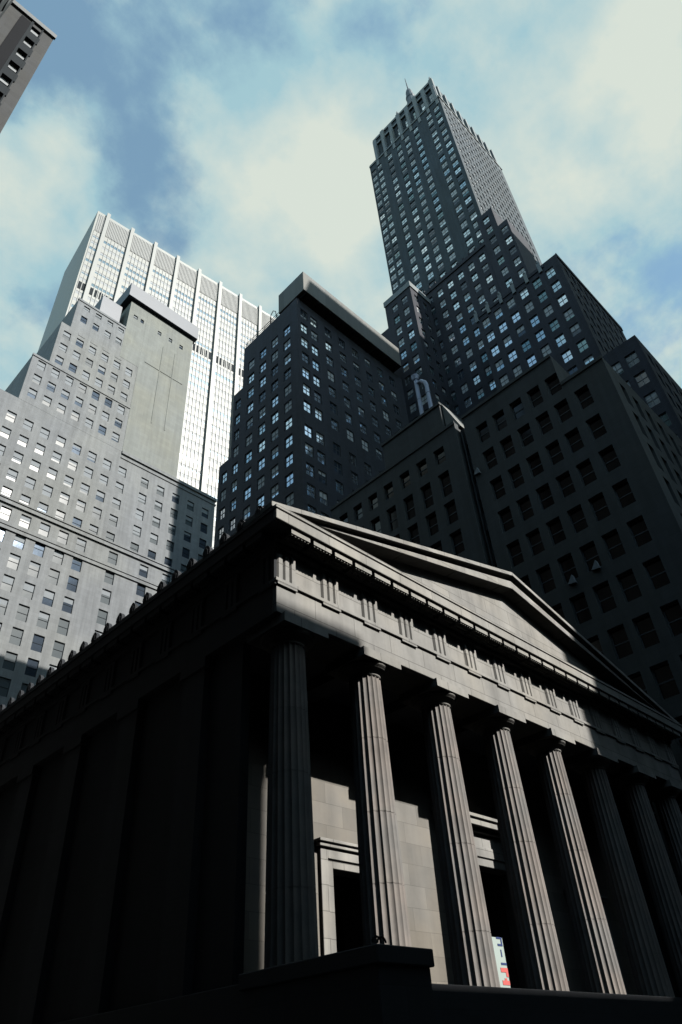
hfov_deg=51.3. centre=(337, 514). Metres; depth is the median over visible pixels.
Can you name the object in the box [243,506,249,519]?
window
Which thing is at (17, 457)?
window
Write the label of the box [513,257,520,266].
window
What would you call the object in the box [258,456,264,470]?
window
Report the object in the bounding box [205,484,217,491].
window
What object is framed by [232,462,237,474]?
window
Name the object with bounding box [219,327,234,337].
window
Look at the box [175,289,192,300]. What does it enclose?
window
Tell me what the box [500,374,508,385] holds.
window
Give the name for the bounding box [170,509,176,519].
window
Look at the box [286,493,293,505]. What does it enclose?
window
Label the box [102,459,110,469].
window
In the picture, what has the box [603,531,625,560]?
window
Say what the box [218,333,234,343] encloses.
window
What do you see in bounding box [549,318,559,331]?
window
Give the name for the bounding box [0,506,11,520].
window
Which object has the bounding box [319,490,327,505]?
window
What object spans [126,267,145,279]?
window
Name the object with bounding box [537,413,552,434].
window
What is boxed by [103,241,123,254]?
window
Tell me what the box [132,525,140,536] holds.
window
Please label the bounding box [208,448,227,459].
window
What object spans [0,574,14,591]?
window
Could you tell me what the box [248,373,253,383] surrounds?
window
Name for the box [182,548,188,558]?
window
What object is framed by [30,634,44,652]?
window
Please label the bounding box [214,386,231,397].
window
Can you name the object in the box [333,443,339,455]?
window
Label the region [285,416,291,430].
window
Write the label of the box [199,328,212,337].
window
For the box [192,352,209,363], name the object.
window
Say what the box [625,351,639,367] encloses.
window
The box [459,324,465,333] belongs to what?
window
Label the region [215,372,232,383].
window
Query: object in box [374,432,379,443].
window
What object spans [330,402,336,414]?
window
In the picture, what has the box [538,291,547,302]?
window
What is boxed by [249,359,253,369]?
window
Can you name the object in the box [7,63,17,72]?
window
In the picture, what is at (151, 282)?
window
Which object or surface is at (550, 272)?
window
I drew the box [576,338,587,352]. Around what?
window
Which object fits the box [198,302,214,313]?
window
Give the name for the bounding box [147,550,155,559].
window
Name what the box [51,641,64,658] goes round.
window
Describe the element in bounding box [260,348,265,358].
window
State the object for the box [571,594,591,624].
window
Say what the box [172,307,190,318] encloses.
window
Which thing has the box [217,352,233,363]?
window
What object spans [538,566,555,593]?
window
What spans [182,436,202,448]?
window
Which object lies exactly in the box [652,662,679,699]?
window
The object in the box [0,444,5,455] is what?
window
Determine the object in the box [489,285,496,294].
window
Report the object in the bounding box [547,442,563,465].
window
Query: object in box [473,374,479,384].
window
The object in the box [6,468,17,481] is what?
window
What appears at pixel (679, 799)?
window
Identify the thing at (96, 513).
window
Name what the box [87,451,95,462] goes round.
window
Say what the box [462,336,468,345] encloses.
window
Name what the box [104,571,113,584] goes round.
window
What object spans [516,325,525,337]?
window
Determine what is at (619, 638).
window
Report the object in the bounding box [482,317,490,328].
window
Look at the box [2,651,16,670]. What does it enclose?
window
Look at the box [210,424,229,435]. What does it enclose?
window
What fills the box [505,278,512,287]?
window
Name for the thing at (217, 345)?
window
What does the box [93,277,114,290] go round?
window
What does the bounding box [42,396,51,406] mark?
window
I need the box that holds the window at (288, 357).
[284,353,290,365]
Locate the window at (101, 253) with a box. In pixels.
[100,252,120,265]
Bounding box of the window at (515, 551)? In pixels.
[508,541,523,566]
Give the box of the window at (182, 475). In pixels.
[178,471,199,483]
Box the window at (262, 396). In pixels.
[259,391,264,402]
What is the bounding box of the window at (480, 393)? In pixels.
[476,388,483,398]
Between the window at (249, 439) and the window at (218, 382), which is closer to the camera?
the window at (249, 439)
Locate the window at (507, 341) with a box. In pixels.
[503,335,511,347]
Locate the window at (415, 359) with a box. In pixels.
[413,354,418,363]
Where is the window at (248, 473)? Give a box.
[245,468,250,481]
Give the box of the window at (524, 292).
[519,288,528,298]
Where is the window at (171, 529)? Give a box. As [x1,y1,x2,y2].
[168,524,175,535]
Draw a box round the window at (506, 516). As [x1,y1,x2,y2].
[500,508,514,531]
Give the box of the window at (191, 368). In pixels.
[190,366,208,378]
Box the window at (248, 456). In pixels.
[245,450,251,463]
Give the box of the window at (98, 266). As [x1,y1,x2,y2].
[97,264,117,277]
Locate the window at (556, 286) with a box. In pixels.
[551,280,561,292]
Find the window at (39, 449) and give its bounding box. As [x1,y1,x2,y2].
[34,443,44,455]
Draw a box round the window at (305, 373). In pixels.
[303,368,309,379]
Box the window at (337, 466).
[334,461,341,474]
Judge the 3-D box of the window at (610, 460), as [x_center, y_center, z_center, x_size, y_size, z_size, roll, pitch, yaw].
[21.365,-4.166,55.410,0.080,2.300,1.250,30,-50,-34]
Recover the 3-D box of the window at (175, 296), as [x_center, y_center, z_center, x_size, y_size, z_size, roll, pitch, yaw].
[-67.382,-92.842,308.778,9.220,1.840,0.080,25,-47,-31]
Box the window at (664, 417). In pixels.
[658,412,671,425]
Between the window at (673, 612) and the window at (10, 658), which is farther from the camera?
the window at (10, 658)
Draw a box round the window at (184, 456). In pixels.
[180,453,200,465]
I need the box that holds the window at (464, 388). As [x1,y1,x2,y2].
[461,383,467,393]
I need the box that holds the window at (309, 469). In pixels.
[306,463,313,477]
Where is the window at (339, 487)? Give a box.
[336,481,342,494]
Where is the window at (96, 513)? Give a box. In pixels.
[92,507,101,519]
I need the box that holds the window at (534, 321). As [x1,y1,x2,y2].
[530,315,539,326]
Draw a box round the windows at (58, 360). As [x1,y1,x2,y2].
[0,306,202,692]
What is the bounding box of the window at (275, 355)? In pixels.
[272,350,277,361]
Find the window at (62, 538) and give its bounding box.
[57,530,67,544]
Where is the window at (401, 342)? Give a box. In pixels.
[398,338,403,347]
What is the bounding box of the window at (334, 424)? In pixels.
[331,419,337,430]
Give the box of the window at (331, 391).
[329,386,335,397]
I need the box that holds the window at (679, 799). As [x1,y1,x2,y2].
[676,794,681,813]
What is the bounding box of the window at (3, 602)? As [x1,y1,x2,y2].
[0,597,7,614]
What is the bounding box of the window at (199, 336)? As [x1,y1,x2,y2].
[198,335,211,344]
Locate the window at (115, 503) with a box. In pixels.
[112,498,120,509]
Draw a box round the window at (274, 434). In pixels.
[271,428,277,441]
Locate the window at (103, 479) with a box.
[99,474,107,485]
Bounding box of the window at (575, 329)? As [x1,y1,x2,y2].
[569,323,580,336]
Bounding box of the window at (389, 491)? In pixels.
[385,484,393,499]
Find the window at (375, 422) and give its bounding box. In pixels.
[372,416,377,427]
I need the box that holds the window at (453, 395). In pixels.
[451,392,455,400]
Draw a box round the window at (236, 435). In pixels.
[234,430,238,440]
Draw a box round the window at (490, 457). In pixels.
[484,449,497,469]
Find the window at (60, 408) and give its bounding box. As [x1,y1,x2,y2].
[56,403,65,413]
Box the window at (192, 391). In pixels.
[187,388,206,399]
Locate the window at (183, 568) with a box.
[180,564,186,571]
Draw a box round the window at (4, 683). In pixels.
[0,677,10,696]
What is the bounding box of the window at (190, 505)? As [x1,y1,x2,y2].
[187,501,193,510]
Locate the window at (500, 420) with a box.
[494,411,506,431]
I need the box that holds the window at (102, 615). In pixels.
[96,609,107,625]
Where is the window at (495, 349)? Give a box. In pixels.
[490,345,498,355]
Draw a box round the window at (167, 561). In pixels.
[164,557,171,566]
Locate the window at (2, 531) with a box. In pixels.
[0,528,5,540]
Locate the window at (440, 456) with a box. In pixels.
[435,448,445,465]
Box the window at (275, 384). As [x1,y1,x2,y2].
[272,379,277,391]
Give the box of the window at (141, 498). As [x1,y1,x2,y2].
[138,493,145,503]
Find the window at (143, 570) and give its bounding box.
[139,564,147,577]
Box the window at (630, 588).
[618,571,641,602]
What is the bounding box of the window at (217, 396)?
[213,393,231,404]
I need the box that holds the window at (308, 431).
[305,425,311,437]
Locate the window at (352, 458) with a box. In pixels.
[349,453,355,465]
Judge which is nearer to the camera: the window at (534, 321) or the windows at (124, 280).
the window at (534, 321)
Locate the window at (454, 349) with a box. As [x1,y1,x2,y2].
[451,344,457,353]
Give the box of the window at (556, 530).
[548,518,565,544]
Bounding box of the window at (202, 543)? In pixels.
[199,539,205,548]
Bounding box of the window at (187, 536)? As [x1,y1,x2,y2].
[184,531,190,542]
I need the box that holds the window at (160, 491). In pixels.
[156,486,163,496]
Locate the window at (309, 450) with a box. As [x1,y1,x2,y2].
[305,443,312,456]
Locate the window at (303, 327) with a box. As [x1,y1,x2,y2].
[301,323,307,334]
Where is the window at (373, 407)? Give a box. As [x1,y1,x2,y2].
[370,401,375,411]
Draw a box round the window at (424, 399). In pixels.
[422,394,427,404]
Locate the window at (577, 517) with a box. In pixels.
[569,507,587,533]
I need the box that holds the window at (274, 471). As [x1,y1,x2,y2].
[271,464,277,478]
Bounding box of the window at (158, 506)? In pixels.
[154,501,161,511]
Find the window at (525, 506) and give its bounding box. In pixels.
[518,497,533,520]
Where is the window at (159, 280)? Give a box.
[152,275,169,287]
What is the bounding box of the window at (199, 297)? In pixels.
[198,296,215,307]
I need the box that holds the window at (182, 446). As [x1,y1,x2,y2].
[181,444,201,456]
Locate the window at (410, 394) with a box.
[407,388,413,399]
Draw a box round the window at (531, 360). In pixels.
[526,354,536,366]
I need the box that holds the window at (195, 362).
[191,359,209,371]
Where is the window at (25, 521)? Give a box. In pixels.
[19,515,30,528]
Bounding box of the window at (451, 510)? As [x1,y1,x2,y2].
[446,501,457,524]
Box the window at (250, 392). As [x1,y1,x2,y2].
[248,386,253,397]
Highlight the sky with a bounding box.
[0,0,681,390]
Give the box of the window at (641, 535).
[628,517,651,547]
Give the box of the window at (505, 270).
[501,266,508,275]
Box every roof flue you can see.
[411,374,423,414]
[417,379,432,407]
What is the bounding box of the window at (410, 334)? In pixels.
[408,330,413,338]
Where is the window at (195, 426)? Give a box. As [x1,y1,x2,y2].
[184,419,203,431]
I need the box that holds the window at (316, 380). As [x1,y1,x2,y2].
[313,375,319,386]
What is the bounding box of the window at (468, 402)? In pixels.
[464,397,471,407]
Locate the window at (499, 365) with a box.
[495,359,503,371]
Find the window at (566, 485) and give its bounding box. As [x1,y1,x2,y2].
[558,473,575,497]
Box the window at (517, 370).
[512,364,521,376]
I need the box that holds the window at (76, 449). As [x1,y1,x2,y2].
[71,443,80,454]
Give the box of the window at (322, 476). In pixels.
[318,470,325,484]
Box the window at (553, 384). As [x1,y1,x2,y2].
[546,375,561,395]
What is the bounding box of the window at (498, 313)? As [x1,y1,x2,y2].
[494,308,502,319]
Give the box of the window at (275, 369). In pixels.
[272,364,277,376]
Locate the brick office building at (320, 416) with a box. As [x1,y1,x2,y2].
[214,272,408,548]
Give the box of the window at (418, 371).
[415,367,421,375]
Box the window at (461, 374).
[458,370,464,379]
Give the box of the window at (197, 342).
[195,341,211,350]
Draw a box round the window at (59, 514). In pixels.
[55,510,64,519]
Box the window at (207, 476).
[206,474,217,482]
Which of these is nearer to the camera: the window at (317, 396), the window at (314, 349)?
the window at (317, 396)
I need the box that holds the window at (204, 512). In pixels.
[202,508,207,518]
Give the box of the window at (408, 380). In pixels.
[405,375,410,385]
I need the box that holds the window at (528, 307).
[524,301,533,312]
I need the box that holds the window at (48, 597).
[42,589,54,606]
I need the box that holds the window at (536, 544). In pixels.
[528,530,544,555]
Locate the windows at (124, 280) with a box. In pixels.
[71,279,244,548]
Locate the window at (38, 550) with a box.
[33,542,44,556]
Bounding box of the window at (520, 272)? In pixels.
[518,267,524,277]
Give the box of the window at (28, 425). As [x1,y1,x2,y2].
[22,419,32,430]
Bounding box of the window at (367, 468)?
[364,463,370,475]
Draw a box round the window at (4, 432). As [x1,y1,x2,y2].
[0,426,10,438]
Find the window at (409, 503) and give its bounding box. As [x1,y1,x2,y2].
[405,496,415,519]
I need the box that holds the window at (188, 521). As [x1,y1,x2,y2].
[185,516,191,526]
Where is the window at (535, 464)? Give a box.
[528,454,543,476]
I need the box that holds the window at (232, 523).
[229,518,234,531]
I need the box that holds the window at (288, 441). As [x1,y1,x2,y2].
[285,434,291,448]
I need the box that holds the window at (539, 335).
[535,329,544,341]
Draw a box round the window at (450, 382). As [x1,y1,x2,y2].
[448,378,452,386]
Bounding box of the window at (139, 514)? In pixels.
[135,509,143,519]
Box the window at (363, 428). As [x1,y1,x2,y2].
[360,423,366,434]
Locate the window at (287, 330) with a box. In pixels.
[284,325,289,336]
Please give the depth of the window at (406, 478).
73.16 m
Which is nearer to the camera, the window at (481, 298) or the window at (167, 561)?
the window at (481, 298)
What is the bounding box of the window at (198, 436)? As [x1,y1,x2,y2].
[183,427,203,439]
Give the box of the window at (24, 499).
[20,494,30,504]
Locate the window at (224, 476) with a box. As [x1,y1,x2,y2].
[222,471,226,482]
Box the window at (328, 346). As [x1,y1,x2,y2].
[326,342,331,352]
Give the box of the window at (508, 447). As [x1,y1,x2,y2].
[501,437,515,458]
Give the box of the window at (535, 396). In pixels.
[528,387,543,407]
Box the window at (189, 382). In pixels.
[188,381,207,392]
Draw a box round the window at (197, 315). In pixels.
[196,314,213,325]
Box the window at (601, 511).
[590,494,610,521]
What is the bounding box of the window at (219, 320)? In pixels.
[219,320,235,331]
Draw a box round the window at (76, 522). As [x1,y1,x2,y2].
[72,517,81,527]
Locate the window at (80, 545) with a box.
[75,538,85,551]
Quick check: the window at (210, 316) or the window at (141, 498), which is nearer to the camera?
the window at (141, 498)
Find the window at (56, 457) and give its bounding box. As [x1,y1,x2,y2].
[51,451,61,463]
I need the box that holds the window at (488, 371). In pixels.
[485,366,491,375]
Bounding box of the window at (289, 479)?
[286,472,292,487]
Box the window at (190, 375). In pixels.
[189,373,208,385]
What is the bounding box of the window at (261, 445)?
[258,439,264,452]
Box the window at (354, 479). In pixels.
[351,472,357,484]
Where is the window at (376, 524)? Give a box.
[372,518,380,532]
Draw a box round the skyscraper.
[369,77,681,440]
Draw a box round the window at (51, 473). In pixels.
[47,468,56,479]
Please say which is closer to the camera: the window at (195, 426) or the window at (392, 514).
the window at (392, 514)
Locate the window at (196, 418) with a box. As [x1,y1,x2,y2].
[185,411,204,423]
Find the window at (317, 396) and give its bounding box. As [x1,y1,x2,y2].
[314,391,320,403]
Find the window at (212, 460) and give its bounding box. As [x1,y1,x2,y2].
[208,457,222,465]
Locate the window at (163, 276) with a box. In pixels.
[153,269,170,281]
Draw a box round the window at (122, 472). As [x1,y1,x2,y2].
[118,466,125,477]
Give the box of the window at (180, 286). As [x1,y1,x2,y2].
[176,283,193,294]
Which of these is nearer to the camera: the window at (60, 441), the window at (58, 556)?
the window at (58, 556)
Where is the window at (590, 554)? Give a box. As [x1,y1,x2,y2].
[581,543,601,571]
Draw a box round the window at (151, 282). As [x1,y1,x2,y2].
[150,281,169,293]
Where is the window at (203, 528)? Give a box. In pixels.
[200,523,206,533]
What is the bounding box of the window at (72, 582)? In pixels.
[66,576,77,592]
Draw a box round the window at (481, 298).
[478,295,484,303]
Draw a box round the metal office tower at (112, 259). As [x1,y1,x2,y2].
[38,211,275,548]
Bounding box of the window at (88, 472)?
[83,467,92,478]
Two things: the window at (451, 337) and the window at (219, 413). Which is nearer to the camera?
the window at (451, 337)
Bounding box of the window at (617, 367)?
[612,362,623,374]
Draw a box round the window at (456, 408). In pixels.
[454,406,459,414]
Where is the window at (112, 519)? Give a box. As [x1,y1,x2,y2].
[108,514,117,526]
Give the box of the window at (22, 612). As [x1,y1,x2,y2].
[15,604,28,621]
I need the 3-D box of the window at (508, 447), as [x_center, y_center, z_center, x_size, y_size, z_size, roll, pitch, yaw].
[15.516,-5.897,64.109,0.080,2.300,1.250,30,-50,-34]
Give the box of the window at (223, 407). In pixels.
[212,401,230,412]
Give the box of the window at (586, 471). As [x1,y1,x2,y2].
[578,461,596,485]
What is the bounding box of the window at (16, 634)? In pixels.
[9,627,23,645]
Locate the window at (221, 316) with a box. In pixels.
[220,315,235,325]
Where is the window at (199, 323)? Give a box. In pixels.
[196,320,212,331]
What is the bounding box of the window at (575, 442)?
[566,429,583,453]
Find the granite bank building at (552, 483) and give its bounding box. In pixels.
[330,354,681,894]
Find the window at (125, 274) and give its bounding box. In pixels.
[124,273,144,285]
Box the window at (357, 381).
[355,377,360,386]
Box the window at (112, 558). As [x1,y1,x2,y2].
[107,551,116,564]
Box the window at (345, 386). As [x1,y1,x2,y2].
[342,381,348,392]
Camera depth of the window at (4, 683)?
114.34 m
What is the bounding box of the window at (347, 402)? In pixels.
[344,397,350,408]
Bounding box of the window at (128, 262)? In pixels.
[127,261,146,273]
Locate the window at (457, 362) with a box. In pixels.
[454,357,460,366]
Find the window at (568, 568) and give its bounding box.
[559,555,578,582]
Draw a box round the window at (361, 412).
[358,407,364,417]
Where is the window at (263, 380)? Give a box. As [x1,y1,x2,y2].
[260,375,265,387]
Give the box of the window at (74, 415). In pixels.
[71,411,79,421]
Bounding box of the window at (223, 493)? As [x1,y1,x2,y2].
[220,489,225,501]
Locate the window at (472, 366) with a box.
[469,361,476,370]
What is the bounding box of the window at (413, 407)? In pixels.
[410,403,416,413]
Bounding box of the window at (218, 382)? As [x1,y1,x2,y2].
[214,379,231,390]
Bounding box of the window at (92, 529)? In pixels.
[89,524,97,534]
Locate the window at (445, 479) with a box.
[440,472,452,496]
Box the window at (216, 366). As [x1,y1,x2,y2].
[215,365,232,376]
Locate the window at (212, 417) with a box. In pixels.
[211,416,229,427]
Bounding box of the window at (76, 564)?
[71,558,81,571]
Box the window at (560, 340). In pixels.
[555,334,565,346]
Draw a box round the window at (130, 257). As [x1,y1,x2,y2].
[129,255,147,268]
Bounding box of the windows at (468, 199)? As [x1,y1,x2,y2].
[372,94,678,437]
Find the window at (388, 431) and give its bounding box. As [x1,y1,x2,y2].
[385,426,390,436]
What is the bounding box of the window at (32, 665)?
[24,658,38,676]
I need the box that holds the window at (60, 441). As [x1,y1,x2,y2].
[55,436,65,447]
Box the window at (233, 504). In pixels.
[230,498,235,511]
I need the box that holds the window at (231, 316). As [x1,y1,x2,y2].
[220,309,236,319]
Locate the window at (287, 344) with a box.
[284,339,289,350]
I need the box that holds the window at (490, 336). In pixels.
[486,330,494,342]
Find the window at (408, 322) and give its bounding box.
[406,318,411,326]
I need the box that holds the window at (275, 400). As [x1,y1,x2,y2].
[272,395,277,407]
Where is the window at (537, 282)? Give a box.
[532,277,541,288]
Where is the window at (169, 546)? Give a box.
[166,540,173,551]
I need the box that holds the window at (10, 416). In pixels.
[5,411,15,422]
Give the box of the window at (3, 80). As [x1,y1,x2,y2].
[0,76,9,86]
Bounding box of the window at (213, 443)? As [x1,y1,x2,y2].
[209,440,228,451]
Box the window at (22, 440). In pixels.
[17,435,27,446]
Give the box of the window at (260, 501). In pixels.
[257,495,263,506]
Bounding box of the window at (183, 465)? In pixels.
[179,462,200,474]
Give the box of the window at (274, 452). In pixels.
[271,446,277,459]
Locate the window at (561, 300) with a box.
[557,294,567,306]
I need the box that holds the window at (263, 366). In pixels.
[260,361,265,372]
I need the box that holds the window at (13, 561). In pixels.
[6,553,19,569]
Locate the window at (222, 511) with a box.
[219,507,224,520]
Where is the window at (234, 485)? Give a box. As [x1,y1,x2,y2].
[231,480,236,492]
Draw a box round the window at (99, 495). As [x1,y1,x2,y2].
[95,490,104,501]
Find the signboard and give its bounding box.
[492,937,510,987]
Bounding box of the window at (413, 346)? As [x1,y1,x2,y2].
[410,341,416,350]
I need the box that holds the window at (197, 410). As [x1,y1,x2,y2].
[186,403,205,415]
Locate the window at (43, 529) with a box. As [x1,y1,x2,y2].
[38,523,49,536]
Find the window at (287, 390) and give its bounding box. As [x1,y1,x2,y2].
[284,383,290,395]
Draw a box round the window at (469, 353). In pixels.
[466,348,472,358]
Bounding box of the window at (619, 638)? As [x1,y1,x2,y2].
[609,626,632,659]
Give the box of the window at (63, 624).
[57,618,68,635]
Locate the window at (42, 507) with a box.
[38,502,47,512]
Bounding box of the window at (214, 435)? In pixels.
[210,432,228,443]
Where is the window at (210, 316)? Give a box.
[197,308,213,319]
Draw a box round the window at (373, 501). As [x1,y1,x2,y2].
[370,494,377,510]
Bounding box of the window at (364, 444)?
[362,440,368,451]
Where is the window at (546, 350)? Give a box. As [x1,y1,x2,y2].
[541,344,550,356]
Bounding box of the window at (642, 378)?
[634,370,649,387]
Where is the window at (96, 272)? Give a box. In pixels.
[95,270,116,283]
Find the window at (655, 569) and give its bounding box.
[645,557,669,589]
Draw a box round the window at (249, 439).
[246,434,251,445]
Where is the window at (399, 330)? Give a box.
[396,326,401,335]
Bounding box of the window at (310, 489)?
[307,483,314,498]
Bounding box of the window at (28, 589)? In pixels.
[21,582,34,599]
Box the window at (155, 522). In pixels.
[152,517,159,527]
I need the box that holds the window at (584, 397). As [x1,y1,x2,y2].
[576,387,593,409]
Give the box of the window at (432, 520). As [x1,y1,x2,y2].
[427,513,438,535]
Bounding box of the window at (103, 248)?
[102,246,122,259]
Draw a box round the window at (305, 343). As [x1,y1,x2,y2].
[301,337,307,348]
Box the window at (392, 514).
[388,507,397,530]
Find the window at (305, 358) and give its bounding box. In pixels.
[302,352,308,363]
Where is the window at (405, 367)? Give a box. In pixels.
[403,362,408,371]
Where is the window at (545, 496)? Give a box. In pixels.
[537,485,554,509]
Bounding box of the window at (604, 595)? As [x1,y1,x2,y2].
[594,583,616,613]
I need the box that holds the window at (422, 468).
[418,461,427,476]
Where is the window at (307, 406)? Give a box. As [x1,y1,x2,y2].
[304,401,310,413]
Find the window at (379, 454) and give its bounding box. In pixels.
[376,449,382,460]
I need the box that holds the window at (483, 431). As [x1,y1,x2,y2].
[478,423,489,442]
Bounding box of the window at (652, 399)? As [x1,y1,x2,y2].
[644,391,660,407]
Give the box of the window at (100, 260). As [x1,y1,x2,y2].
[98,258,119,271]
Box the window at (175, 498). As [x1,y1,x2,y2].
[172,494,178,503]
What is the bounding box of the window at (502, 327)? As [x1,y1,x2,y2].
[498,321,506,332]
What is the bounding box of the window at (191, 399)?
[187,396,206,407]
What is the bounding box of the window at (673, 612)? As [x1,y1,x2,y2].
[662,602,681,636]
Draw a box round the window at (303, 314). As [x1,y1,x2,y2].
[300,309,306,319]
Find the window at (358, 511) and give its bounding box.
[355,505,362,520]
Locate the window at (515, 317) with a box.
[511,311,519,322]
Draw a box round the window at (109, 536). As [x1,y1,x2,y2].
[105,532,114,541]
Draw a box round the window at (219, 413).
[212,408,230,419]
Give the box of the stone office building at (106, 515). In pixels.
[0,283,216,706]
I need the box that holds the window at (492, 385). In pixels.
[489,380,495,389]
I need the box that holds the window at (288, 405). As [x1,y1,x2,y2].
[285,400,291,412]
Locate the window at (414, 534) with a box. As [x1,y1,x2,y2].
[409,525,419,543]
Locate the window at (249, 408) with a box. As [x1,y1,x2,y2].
[247,402,252,413]
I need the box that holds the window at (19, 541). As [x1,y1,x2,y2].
[12,535,25,549]
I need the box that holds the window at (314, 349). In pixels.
[312,345,318,356]
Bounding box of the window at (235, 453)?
[233,446,237,457]
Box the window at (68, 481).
[63,475,73,487]
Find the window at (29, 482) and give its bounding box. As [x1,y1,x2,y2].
[24,477,35,489]
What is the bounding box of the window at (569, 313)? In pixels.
[563,308,574,321]
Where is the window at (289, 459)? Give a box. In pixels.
[285,452,292,467]
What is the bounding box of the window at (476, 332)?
[474,328,479,336]
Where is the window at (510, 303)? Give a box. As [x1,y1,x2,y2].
[507,298,515,308]
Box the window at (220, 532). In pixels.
[218,526,223,539]
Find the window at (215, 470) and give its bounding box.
[207,465,218,473]
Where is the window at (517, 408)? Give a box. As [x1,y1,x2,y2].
[511,400,524,419]
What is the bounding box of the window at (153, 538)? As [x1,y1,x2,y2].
[150,533,157,544]
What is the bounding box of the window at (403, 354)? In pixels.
[400,350,406,359]
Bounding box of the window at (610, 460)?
[600,447,620,472]
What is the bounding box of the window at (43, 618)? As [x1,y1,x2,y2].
[36,611,49,628]
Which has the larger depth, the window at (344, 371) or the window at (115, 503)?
the window at (115, 503)
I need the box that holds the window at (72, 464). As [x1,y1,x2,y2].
[67,459,77,470]
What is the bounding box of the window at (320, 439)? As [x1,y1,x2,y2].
[316,432,323,445]
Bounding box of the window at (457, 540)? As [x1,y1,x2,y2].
[451,531,464,555]
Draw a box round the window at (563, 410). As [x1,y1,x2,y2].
[556,401,572,422]
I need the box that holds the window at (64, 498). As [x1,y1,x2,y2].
[59,492,69,504]
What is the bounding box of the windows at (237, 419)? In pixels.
[235,317,401,516]
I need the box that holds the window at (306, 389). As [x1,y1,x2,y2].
[303,383,309,395]
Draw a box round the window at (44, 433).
[39,427,49,439]
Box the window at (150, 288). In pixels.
[149,287,168,299]
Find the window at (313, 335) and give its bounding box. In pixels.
[311,331,317,341]
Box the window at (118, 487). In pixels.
[115,482,123,492]
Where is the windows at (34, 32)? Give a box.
[0,28,38,99]
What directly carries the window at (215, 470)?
in the metal office tower at (112, 259)
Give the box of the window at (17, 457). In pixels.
[12,451,23,463]
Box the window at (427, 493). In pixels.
[422,485,433,509]
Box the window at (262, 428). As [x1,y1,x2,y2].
[259,422,264,434]
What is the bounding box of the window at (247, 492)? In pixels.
[244,486,250,500]
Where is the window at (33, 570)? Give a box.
[27,561,39,577]
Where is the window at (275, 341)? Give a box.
[272,336,277,347]
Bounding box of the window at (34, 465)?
[29,460,40,471]
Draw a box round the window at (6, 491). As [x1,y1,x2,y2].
[1,486,12,496]
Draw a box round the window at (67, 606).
[62,597,73,613]
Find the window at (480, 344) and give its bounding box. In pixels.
[477,340,483,349]
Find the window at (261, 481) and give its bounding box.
[257,476,263,489]
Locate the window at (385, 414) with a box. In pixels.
[383,411,388,420]
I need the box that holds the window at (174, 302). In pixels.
[173,301,191,312]
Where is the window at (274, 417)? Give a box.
[271,411,277,424]
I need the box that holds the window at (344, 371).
[341,366,347,377]
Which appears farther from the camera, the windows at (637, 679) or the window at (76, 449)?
the window at (76, 449)
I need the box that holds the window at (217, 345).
[217,345,233,356]
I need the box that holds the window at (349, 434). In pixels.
[347,429,353,441]
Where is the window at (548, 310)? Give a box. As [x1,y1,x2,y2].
[543,304,553,316]
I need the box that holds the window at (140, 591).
[136,584,144,596]
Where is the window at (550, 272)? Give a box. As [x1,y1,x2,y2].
[545,267,555,278]
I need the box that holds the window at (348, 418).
[345,412,351,424]
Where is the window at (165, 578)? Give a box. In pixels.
[162,574,169,583]
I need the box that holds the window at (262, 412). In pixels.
[259,406,264,418]
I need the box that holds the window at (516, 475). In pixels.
[509,466,524,488]
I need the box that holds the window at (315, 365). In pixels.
[313,360,319,371]
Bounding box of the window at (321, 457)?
[317,450,324,464]
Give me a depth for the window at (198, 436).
266.61 m
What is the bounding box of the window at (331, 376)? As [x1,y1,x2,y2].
[328,371,333,381]
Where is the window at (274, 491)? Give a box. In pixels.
[271,484,277,498]
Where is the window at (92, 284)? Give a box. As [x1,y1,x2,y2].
[91,283,112,296]
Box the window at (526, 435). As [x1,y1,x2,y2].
[519,426,533,446]
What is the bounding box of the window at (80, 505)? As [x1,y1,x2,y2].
[76,500,85,511]
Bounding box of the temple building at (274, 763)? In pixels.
[0,501,681,1023]
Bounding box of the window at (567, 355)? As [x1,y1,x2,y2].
[561,349,572,362]
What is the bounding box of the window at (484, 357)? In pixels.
[481,353,487,361]
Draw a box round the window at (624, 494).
[614,481,635,507]
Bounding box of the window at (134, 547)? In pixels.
[130,542,138,551]
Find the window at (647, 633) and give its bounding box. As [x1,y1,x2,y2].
[634,615,659,648]
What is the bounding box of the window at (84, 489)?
[79,483,89,494]
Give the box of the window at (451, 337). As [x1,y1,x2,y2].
[448,333,454,341]
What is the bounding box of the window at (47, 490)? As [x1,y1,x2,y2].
[42,484,52,497]
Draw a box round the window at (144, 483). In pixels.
[140,477,147,488]
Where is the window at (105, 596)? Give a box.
[100,589,110,604]
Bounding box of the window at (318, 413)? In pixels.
[315,408,322,421]
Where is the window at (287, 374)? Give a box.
[284,368,290,380]
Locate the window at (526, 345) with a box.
[521,339,530,351]
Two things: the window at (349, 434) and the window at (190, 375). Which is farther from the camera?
the window at (190, 375)
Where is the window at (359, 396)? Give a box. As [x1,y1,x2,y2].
[356,391,362,402]
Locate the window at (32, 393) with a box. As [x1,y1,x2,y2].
[27,388,36,398]
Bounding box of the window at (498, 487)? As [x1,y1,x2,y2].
[492,478,505,499]
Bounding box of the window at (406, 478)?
[401,472,410,488]
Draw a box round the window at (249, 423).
[246,417,252,429]
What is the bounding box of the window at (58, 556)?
[52,550,63,564]
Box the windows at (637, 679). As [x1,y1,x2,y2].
[341,448,681,894]
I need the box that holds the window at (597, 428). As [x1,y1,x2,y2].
[588,416,606,439]
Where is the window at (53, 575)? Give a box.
[47,569,59,584]
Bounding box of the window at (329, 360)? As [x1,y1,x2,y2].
[327,356,332,366]
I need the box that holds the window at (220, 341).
[218,339,234,350]
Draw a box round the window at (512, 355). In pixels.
[507,349,516,361]
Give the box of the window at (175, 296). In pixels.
[174,295,191,306]
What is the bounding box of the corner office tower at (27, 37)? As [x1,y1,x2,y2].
[0,0,56,132]

